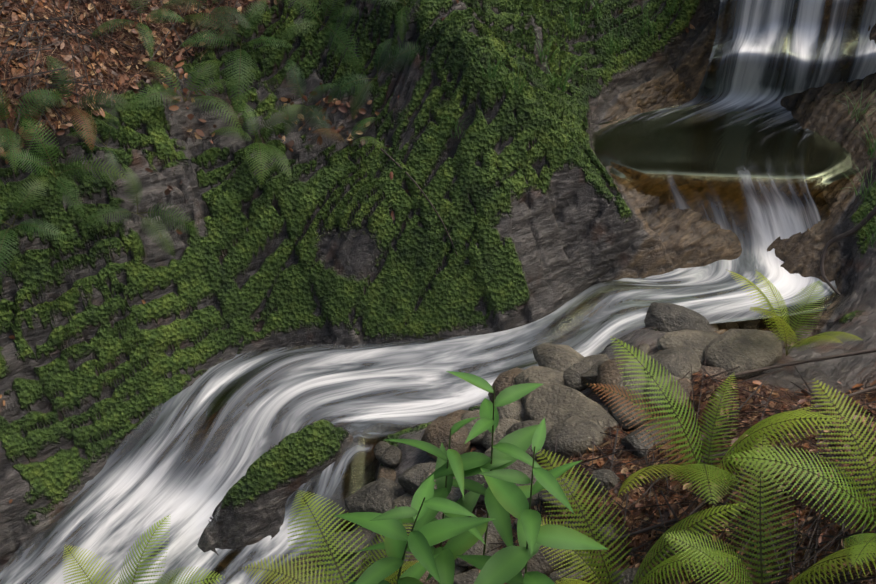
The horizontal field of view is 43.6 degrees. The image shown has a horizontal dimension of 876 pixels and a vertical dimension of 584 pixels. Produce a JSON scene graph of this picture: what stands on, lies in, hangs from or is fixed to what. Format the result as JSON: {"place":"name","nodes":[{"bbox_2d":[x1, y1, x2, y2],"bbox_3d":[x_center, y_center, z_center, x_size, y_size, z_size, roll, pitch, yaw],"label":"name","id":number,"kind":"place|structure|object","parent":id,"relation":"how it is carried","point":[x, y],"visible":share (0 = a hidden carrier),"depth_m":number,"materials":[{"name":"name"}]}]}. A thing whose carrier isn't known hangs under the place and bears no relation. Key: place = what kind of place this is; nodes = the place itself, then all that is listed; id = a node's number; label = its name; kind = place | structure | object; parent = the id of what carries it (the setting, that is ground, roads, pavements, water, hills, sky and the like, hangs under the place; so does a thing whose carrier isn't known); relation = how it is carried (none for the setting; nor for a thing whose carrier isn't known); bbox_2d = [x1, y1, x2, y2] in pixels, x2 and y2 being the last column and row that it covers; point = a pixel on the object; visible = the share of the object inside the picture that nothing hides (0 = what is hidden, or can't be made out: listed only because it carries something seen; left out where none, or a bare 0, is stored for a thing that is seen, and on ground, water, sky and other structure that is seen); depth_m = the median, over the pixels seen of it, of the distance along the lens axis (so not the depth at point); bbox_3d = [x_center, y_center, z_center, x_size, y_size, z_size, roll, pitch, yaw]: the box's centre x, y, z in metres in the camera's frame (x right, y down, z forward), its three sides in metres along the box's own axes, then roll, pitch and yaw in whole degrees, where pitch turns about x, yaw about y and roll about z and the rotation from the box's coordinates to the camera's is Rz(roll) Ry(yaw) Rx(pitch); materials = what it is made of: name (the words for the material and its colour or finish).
{"place":"outdoors","nodes":[
{"label":"outdoors","id":0,"kind":"place"},
{"bbox_2d":[0,0,875,583],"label":"rocky hillside","id":1,"kind":"structure","parent":0,"point":[540,208],"depth_m":6.61,"materials":[{"name":"green plant"}]},
{"bbox_2d":[0,87,61,171],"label":"fern","id":2,"kind":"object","parent":1,"relation":"on","point":[10,131],"depth_m":5.90,"materials":[{"name":"plant"}]},
{"bbox_2d":[0,176,68,280],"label":"fern","id":3,"kind":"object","parent":1,"relation":"on","point":[19,203],"depth_m":5.87,"materials":[{"name":"green plant"}]},
{"bbox_2d":[0,118,127,220],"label":"fern","id":4,"kind":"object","parent":1,"relation":"on","point":[65,171],"depth_m":5.94,"materials":[{"name":"green plant"}]},
{"bbox_2d":[22,56,131,149],"bbox_3d":[-2.004,-1.070,6.054,0.445,0.355,0.426,14,40,17],"label":"fern","id":5,"kind":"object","parent":1,"relation":"on","point":[79,103],"depth_m":6.03,"materials":[{"name":"green plant"}]},
{"bbox_2d":[67,109,119,181],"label":"fern","id":6,"kind":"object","parent":1,"relation":"on","point":[97,138],"depth_m":6.15,"materials":[{"name":"green plant"}]},
{"bbox_2d":[90,0,183,60],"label":"fern","id":7,"kind":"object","parent":1,"relation":"on","point":[102,26],"depth_m":6.55,"materials":[{"name":"green plant"}]},
{"bbox_2d":[78,164,199,255],"bbox_3d":[-1.705,-0.442,6.237,0.621,0.461,0.365,1,38,1],"label":"fern","id":8,"kind":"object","parent":1,"relation":"on","point":[135,185],"depth_m":6.23,"materials":[{"name":"green plant"}]},
{"bbox_2d":[62,514,224,583],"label":"fern bank","id":9,"kind":"structure","parent":1,"relation":"on","point":[160,528],"depth_m":5.69,"materials":[{"name":"green plant"}]},
{"bbox_2d":[124,60,242,134],"bbox_3d":[-1.528,-1.176,6.574,0.671,0.325,0.570,-6,38,-8],"label":"fern","id":10,"kind":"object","parent":1,"relation":"on","point":[203,88],"depth_m":6.50,"materials":[{"name":"green plant"}]},
{"bbox_2d":[159,0,251,45],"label":"fern","id":11,"kind":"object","parent":1,"relation":"on","point":[218,13],"depth_m":6.72,"materials":[{"name":"green plant"}]},
{"bbox_2d":[181,0,293,116],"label":"fern","id":12,"kind":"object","parent":1,"relation":"on","point":[239,77],"depth_m":6.72,"materials":[{"name":"green plant"}]},
{"bbox_2d":[211,103,302,186],"bbox_3d":[-1.104,-0.901,6.550,0.550,0.264,0.602,1,38,1],"label":"fern","id":13,"kind":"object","parent":1,"relation":"on","point":[261,146],"depth_m":6.55,"materials":[{"name":"green plant"}]},
{"bbox_2d":[283,58,337,137],"bbox_3d":[-0.787,-1.190,6.791,0.347,0.324,0.523,1,38,1],"label":"fern","id":14,"kind":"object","parent":1,"relation":"on","point":[311,110],"depth_m":6.78,"materials":[{"name":"green plant"}]},
{"bbox_2d":[280,0,364,75],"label":"fern","id":15,"kind":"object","parent":1,"relation":"on","point":[331,28],"depth_m":6.77,"materials":[{"name":"green plant"}]},
{"bbox_2d":[244,490,418,583],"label":"fern bank","id":16,"kind":"structure","parent":1,"relation":"on","point":[337,564],"depth_m":5.12,"materials":[{"name":"green plant"}]},
{"bbox_2d":[328,531,363,555],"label":"rock","id":17,"kind":"object","parent":1,"relation":"on","point":[357,543],"visible":0.35,"depth_m":5.57,"materials":[{"name":"grey stone"}]},
{"bbox_2d":[314,117,382,146],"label":"fern","id":18,"kind":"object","parent":1,"relation":"on","point":[358,126],"depth_m":6.62,"materials":[{"name":"green plant"}]},
{"bbox_2d":[349,554,369,569],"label":"stone","id":19,"kind":"object","parent":1,"relation":"on","point":[355,565],"visible":0.12,"depth_m":5.46,"materials":[{"name":"grey stone"}]},
{"bbox_2d":[350,527,371,542],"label":"stone","id":20,"kind":"object","parent":1,"relation":"on","point":[367,532],"visible":0.44,"depth_m":5.63,"materials":[{"name":"grey stone"}]},
{"bbox_2d":[362,556,369,566],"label":"stone","id":21,"kind":"object","parent":1,"relation":"on","point":[367,563],"visible":0.04,"depth_m":5.40,"materials":[{"name":"grey stone"}]},
{"bbox_2d":[352,564,387,580],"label":"stone","id":22,"kind":"object","parent":1,"relation":"on","point":[356,573],"visible":0.17,"depth_m":5.38,"materials":[{"name":"grey stone"}]},
{"bbox_2d":[328,38,419,121],"bbox_3d":[-0.356,-1.322,6.753,0.630,0.409,0.235,-17,41,-20],"label":"fern","id":23,"kind":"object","parent":1,"relation":"on","point":[367,82],"depth_m":6.71,"materials":[{"name":"green plant"}]},
{"bbox_2d":[344,477,406,526],"bbox_3d":[-0.263,1.126,5.716,0.441,0.187,0.292,20,46,24],"label":"rock","id":24,"kind":"object","parent":1,"relation":"on","point":[380,495],"visible":0.48,"depth_m":5.69,"materials":[{"name":"grey stone"}]},
{"bbox_2d":[374,441,390,466],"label":"stone","id":25,"kind":"object","parent":1,"relation":"on","point":[381,447],"visible":0.44,"depth_m":5.98,"materials":[{"name":"grey stone"}]},
{"bbox_2d":[377,466,395,481],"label":"stone","id":26,"kind":"object","parent":1,"relation":"on","point":[387,472],"visible":0.58,"depth_m":5.87,"materials":[{"name":"stone"}]},
{"bbox_2d":[369,523,407,565],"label":"stone","id":27,"kind":"object","parent":1,"relation":"on","point":[375,543],"visible":0.08,"depth_m":5.34,"materials":[{"name":"grey stone"}]},
{"bbox_2d":[380,445,401,467],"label":"stone","id":28,"kind":"object","parent":1,"relation":"on","point":[391,456],"visible":0.96,"depth_m":5.89,"materials":[{"name":"grey stone"}]},
{"bbox_2d":[358,0,429,43],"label":"fern","id":29,"kind":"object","parent":1,"relation":"on","point":[400,19],"depth_m":6.55,"materials":[{"name":"green plant"}]},
{"bbox_2d":[383,552,411,574],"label":"stone","id":30,"kind":"object","parent":1,"relation":"on","point":[406,559],"visible":0.04,"depth_m":5.27,"materials":[{"name":"grey stone"}]},
{"bbox_2d":[392,493,412,508],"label":"stone","id":31,"kind":"object","parent":1,"relation":"on","point":[404,500],"visible":0.23,"depth_m":5.61,"materials":[{"name":"grey stone"}]},
{"bbox_2d":[334,474,493,583],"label":"broadleaf plant","id":32,"kind":"object","parent":1,"relation":"on","point":[389,526],"visible":1,"depth_m":3.95,"materials":[{"name":"green plant"}]},
{"bbox_2d":[397,462,435,495],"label":"rock","id":33,"kind":"object","parent":1,"relation":"on","point":[409,479],"visible":0.31,"depth_m":5.63,"materials":[{"name":"grey stone"}]},
{"bbox_2d":[380,148,457,254],"bbox_3d":[-0.111,-0.554,6.635,0.033,0.455,0.675,-31,48,-34],"label":"twig","id":34,"kind":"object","parent":1,"relation":"on","point":[391,158],"depth_m":6.58,"materials":[{"name":"brown wood"}]},
{"bbox_2d":[405,555,437,583],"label":"stone","id":35,"kind":"object","parent":1,"relation":"on","point":[423,578],"visible":0.06,"depth_m":5.06,"materials":[{"name":"grey stone"}]},
{"bbox_2d":[454,566,465,574],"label":"stone","id":36,"kind":"object","parent":35,"relation":"on","point":[458,570],"visible":0.1,"depth_m":5.05,"materials":[{"name":"grey stone"}]},
{"bbox_2d":[405,523,446,547],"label":"rock","id":37,"kind":"object","parent":1,"relation":"on","point":[413,529],"visible":0.08,"depth_m":5.36,"materials":[{"name":"grey stone"}]},
{"bbox_2d":[357,417,510,583],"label":"broadleaf plant","id":38,"kind":"object","parent":1,"relation":"on","point":[445,562],"visible":0.69,"depth_m":4.24,"materials":[{"name":"green plant"}]},
{"bbox_2d":[0,0,875,583],"bbox_3d":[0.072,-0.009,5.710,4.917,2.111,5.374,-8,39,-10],"label":"leaf litter","id":39,"kind":"object","parent":1,"relation":"on","point":[290,144],"visible":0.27,"depth_m":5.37,"materials":[{"name":"brown plant"}]},
{"bbox_2d":[522,377,619,432],"bbox_3d":[0.674,0.689,5.612,0.642,0.255,0.387,22,50,20],"label":"boulder","id":40,"kind":"object","parent":39,"relation":"on","point":[553,404],"visible":0.35,"depth_m":5.60,"materials":[{"name":"grey stone"}]},
{"bbox_2d":[580,354,654,393],"bbox_3d":[1.019,0.446,5.869,0.538,0.170,0.252,-10,30,-6],"label":"rock","id":41,"kind":"object","parent":39,"relation":"on","point":[589,377],"visible":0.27,"depth_m":5.81,"materials":[{"name":"grey stone"}]},
{"bbox_2d":[435,511,444,519],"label":"stone","id":42,"kind":"object","parent":1,"relation":"on","point":[438,516],"visible":0.04,"depth_m":5.45,"materials":[{"name":"grey stone"}]},
{"bbox_2d":[419,468,461,500],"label":"stone","id":43,"kind":"object","parent":1,"relation":"on","point":[455,493],"visible":0.1,"depth_m":5.49,"materials":[{"name":"grey stone"}]},
{"bbox_2d":[421,416,471,460],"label":"stone","id":44,"kind":"object","parent":1,"relation":"on","point":[437,432],"visible":0.54,"depth_m":5.72,"materials":[{"name":"grey stone"}]},
{"bbox_2d":[447,410,469,417],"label":"stone","id":45,"kind":"object","parent":1,"relation":"on","point":[459,413],"visible":0.1,"depth_m":5.85,"materials":[{"name":"stone"}]},
{"bbox_2d":[453,568,478,583],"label":"rock","id":46,"kind":"object","parent":1,"relation":"on","point":[470,576],"visible":0.4,"depth_m":5.00,"materials":[{"name":"grey stone"}]},
{"bbox_2d":[460,410,486,444],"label":"stone","id":47,"kind":"object","parent":1,"relation":"on","point":[478,439],"visible":0.25,"depth_m":5.73,"materials":[{"name":"grey stone"}]},
{"bbox_2d":[455,514,502,565],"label":"stone","id":48,"kind":"object","parent":1,"relation":"on","point":[493,536],"visible":0.15,"depth_m":5.08,"materials":[{"name":"grey stone"}]},
{"bbox_2d":[420,371,544,580],"bbox_3d":[0.189,0.914,4.444,0.532,1.347,0.606,1,38,1],"label":"broadleaf plant","id":49,"kind":"object","parent":1,"relation":"on","point":[513,447],"visible":0.65,"depth_m":4.23,"materials":[{"name":"green plant"}]},
{"bbox_2d":[485,549,498,555],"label":"rock","id":50,"kind":"object","parent":1,"relation":"on","point":[490,553],"visible":0.15,"depth_m":5.05,"materials":[{"name":"grey stone"}]},
{"bbox_2d":[480,418,520,448],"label":"stone","id":51,"kind":"object","parent":1,"relation":"on","point":[502,428],"visible":0.21,"depth_m":5.60,"materials":[{"name":"grey stone"}]},
{"bbox_2d":[506,420,551,461],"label":"stone","id":52,"kind":"object","parent":51,"relation":"on","point":[518,426],"visible":0.35,"depth_m":5.51,"materials":[{"name":"grey stone"}]},
{"bbox_2d":[464,453,540,506],"bbox_3d":[0.337,0.914,5.379,0.534,0.236,0.373,8,31,27],"label":"rock","id":53,"kind":"object","parent":1,"relation":"on","point":[522,466],"visible":0.1,"depth_m":5.26,"materials":[{"name":"grey stone"}]},
{"bbox_2d":[488,367,522,402],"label":"stone","id":54,"kind":"object","parent":1,"relation":"on","point":[502,381],"visible":0.29,"depth_m":6.08,"materials":[{"name":"grey stone"}]},
{"bbox_2d":[496,398,524,421],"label":"stone","id":55,"kind":"object","parent":1,"relation":"on","point":[515,410],"visible":0.19,"depth_m":5.68,"materials":[{"name":"grey stone"}]},
{"bbox_2d":[514,518,547,526],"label":"rock","id":56,"kind":"object","parent":1,"relation":"on","point":[515,522],"visible":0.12,"depth_m":5.09,"materials":[{"name":"grey stone"}]},
{"bbox_2d":[456,418,608,583],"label":"broadleaf plant","id":57,"kind":"object","parent":1,"relation":"on","point":[505,565],"visible":1,"depth_m":3.80,"materials":[{"name":"green plant"}]},
{"bbox_2d":[514,366,565,385],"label":"stone","id":58,"kind":"object","parent":1,"relation":"on","point":[546,374],"visible":0.33,"depth_m":6.01,"materials":[{"name":"grey stone"}]},
{"bbox_2d":[521,521,579,577],"bbox_3d":[0.576,1.141,4.968,0.633,0.116,0.180,-28,41,-22],"label":"rock","id":59,"kind":"object","parent":1,"relation":"on","point":[538,561],"visible":0.06,"depth_m":4.86,"materials":[{"name":"grey stone"}]},
{"bbox_2d":[532,343,584,372],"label":"stone","id":60,"kind":"object","parent":1,"relation":"on","point":[560,358],"visible":0.38,"depth_m":6.12,"materials":[{"name":"grey stone"}]},
{"bbox_2d":[538,477,579,509],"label":"rock","id":61,"kind":"object","parent":1,"relation":"on","point":[540,496],"visible":0.42,"depth_m":5.09,"materials":[{"name":"grey stone"}]},
{"bbox_2d":[549,566,593,583],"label":"rock","id":62,"kind":"object","parent":1,"relation":"on","point":[554,576],"visible":0.38,"depth_m":4.77,"materials":[{"name":"grey stone"}]},
{"bbox_2d":[542,415,606,458],"bbox_3d":[0.692,0.742,5.457,0.308,0.168,0.273,11,39,14],"label":"stone","id":63,"kind":"object","parent":1,"relation":"on","point":[575,434],"visible":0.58,"depth_m":5.39,"materials":[{"name":"grey stone"}]},
{"bbox_2d":[567,551,591,568],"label":"rock","id":64,"kind":"object","parent":1,"relation":"on","point":[568,565],"visible":0.21,"depth_m":4.80,"materials":[{"name":"grey stone"}]},
{"bbox_2d":[563,354,608,391],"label":"stone","id":65,"kind":"object","parent":1,"relation":"on","point":[573,373],"visible":0.5,"depth_m":6.01,"materials":[{"name":"grey stone"}]},
{"bbox_2d":[591,361,603,369],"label":"stone","id":66,"kind":"object","parent":1,"relation":"on","point":[596,364],"visible":0.1,"depth_m":5.94,"materials":[{"name":"grey stone"}]},
{"bbox_2d":[602,404,608,412],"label":"stone","id":67,"kind":"object","parent":1,"relation":"on","point":[604,406],"visible":0.15,"depth_m":5.63,"materials":[{"name":"grey stone"}]},
{"bbox_2d":[592,469,619,491],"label":"rock","id":68,"kind":"object","parent":1,"relation":"on","point":[607,478],"visible":0.67,"depth_m":5.06,"materials":[{"name":"grey stone"}]},
{"bbox_2d":[596,524,618,544],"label":"rock","id":69,"kind":"object","parent":1,"relation":"on","point":[612,532],"visible":0.38,"depth_m":4.83,"materials":[{"name":"grey stone"}]},
{"bbox_2d":[596,354,632,399],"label":"stone","id":70,"kind":"object","parent":1,"relation":"on","point":[609,371],"visible":0.4,"depth_m":5.71,"materials":[{"name":"grey stone"}]},
{"bbox_2d":[605,568,647,583],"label":"rock","id":71,"kind":"object","parent":1,"relation":"on","point":[629,574],"visible":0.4,"depth_m":4.52,"materials":[{"name":"grey stone"}]},
{"bbox_2d":[607,357,653,428],"bbox_3d":[1.015,0.533,5.656,0.280,0.188,0.555,3,38,4],"label":"stone","id":72,"kind":"object","parent":1,"relation":"on","point":[621,383],"visible":0.38,"depth_m":5.55,"materials":[{"name":"grey stone"}]},
{"bbox_2d":[600,518,675,542],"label":"branch","id":73,"kind":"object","parent":1,"relation":"on","point":[642,530],"depth_m":4.71,"materials":[{"name":"brown plant"}]},
{"bbox_2d":[536,449,751,583],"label":"fern bank","id":74,"kind":"structure","parent":1,"relation":"on","point":[605,563],"depth_m":4.28,"materials":[{"name":"green plant"}]},
{"bbox_2d":[621,417,682,458],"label":"boulder","id":75,"kind":"object","parent":1,"relation":"on","point":[631,440],"visible":0.27,"depth_m":5.27,"materials":[{"name":"grey stone"}]},
{"bbox_2d":[436,0,875,247],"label":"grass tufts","id":76,"kind":"object","parent":1,"relation":"on","point":[563,89],"visible":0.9,"depth_m":7.25,"materials":[{"name":"green plant"}]},
{"bbox_2d":[644,375,680,413],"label":"stone","id":77,"kind":"object","parent":1,"relation":"on","point":[659,390],"visible":0.29,"depth_m":5.47,"materials":[{"name":"grey stone"}]},
{"bbox_2d":[642,346,701,379],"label":"stone","id":78,"kind":"object","parent":1,"relation":"on","point":[677,362],"visible":0.54,"depth_m":5.63,"materials":[{"name":"grey stone"}]},
{"bbox_2d":[667,378,693,408],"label":"rock","id":79,"kind":"object","parent":1,"relation":"on","point":[684,383],"visible":0.5,"depth_m":5.42,"materials":[{"name":"grey stone"}]},
{"bbox_2d":[644,302,718,331],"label":"boulder","id":80,"kind":"object","parent":1,"relation":"on","point":[667,317],"visible":0.46,"depth_m":6.61,"materials":[{"name":"grey stone"}]},
{"bbox_2d":[657,329,719,365],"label":"stone","id":81,"kind":"object","parent":1,"relation":"on","point":[697,342],"visible":0.35,"depth_m":6.09,"materials":[{"name":"grey stone"}]},
{"bbox_2d":[585,336,835,507],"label":"fern bank","id":82,"kind":"structure","parent":1,"relation":"on","point":[700,471],"depth_m":4.55,"materials":[{"name":"green plant"}]},
{"bbox_2d":[698,366,727,379],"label":"rock","id":83,"kind":"object","parent":1,"relation":"on","point":[711,371],"visible":0.4,"depth_m":5.63,"materials":[{"name":"stone"}]},
{"bbox_2d":[716,321,738,328],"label":"rock","id":84,"kind":"object","parent":1,"relation":"on","point":[731,325],"visible":0.25,"depth_m":7.05,"materials":[{"name":"stone"}]},
{"bbox_2d":[591,348,875,397],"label":"branch","id":85,"kind":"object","parent":1,"relation":"on","point":[872,350],"depth_m":5.95,"materials":[{"name":"brown plant"}]},
{"bbox_2d":[703,329,783,380],"bbox_3d":[1.688,0.339,6.048,0.518,0.118,0.350,-20,42,-24],"label":"stone","id":86,"kind":"object","parent":1,"relation":"on","point":[746,349],"visible":0.85,"depth_m":5.98,"materials":[{"name":"grey stone"}]},
{"bbox_2d":[738,320,759,329],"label":"rock","id":87,"kind":"object","parent":1,"relation":"on","point":[749,324],"visible":0.5,"depth_m":6.91,"materials":[{"name":"stone"}]},
{"bbox_2d":[662,435,875,583],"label":"fern bank","id":88,"kind":"structure","parent":1,"relation":"on","point":[839,555],"depth_m":3.70,"materials":[{"name":"green plant"}]},
{"bbox_2d":[671,385,875,462],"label":"branch","id":89,"kind":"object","parent":1,"relation":"on","point":[851,395],"depth_m":5.36,"materials":[{"name":"brown plant"}]},
{"bbox_2d":[723,378,875,566],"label":"fern bank","id":90,"kind":"structure","parent":1,"relation":"on","point":[871,536],"depth_m":3.60,"materials":[{"name":"green plant"}]},
{"bbox_2d":[820,206,875,295],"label":"root","id":91,"kind":"object","parent":1,"relation":"on","point":[863,222],"visible":0.98,"depth_m":6.82,"materials":[{"name":"brown plant"}]},
{"bbox_2d":[0,0,875,583],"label":"stream water","id":92,"kind":"structure","parent":0,"point":[744,156],"depth_m":6.59,"materials":[{"name":"white liquid"}]},
{"bbox_2d":[637,344,649,355],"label":"stone","id":93,"kind":"object","parent":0,"point":[644,348],"visible":0.62,"depth_m":6.15,"materials":[{"name":"grey stone"}]},
{"bbox_2d":[728,270,862,355],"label":"fern bank","id":94,"kind":"structure","parent":0,"point":[785,331],"depth_m":6.00,"materials":[{"name":"green plant"}]}
]}

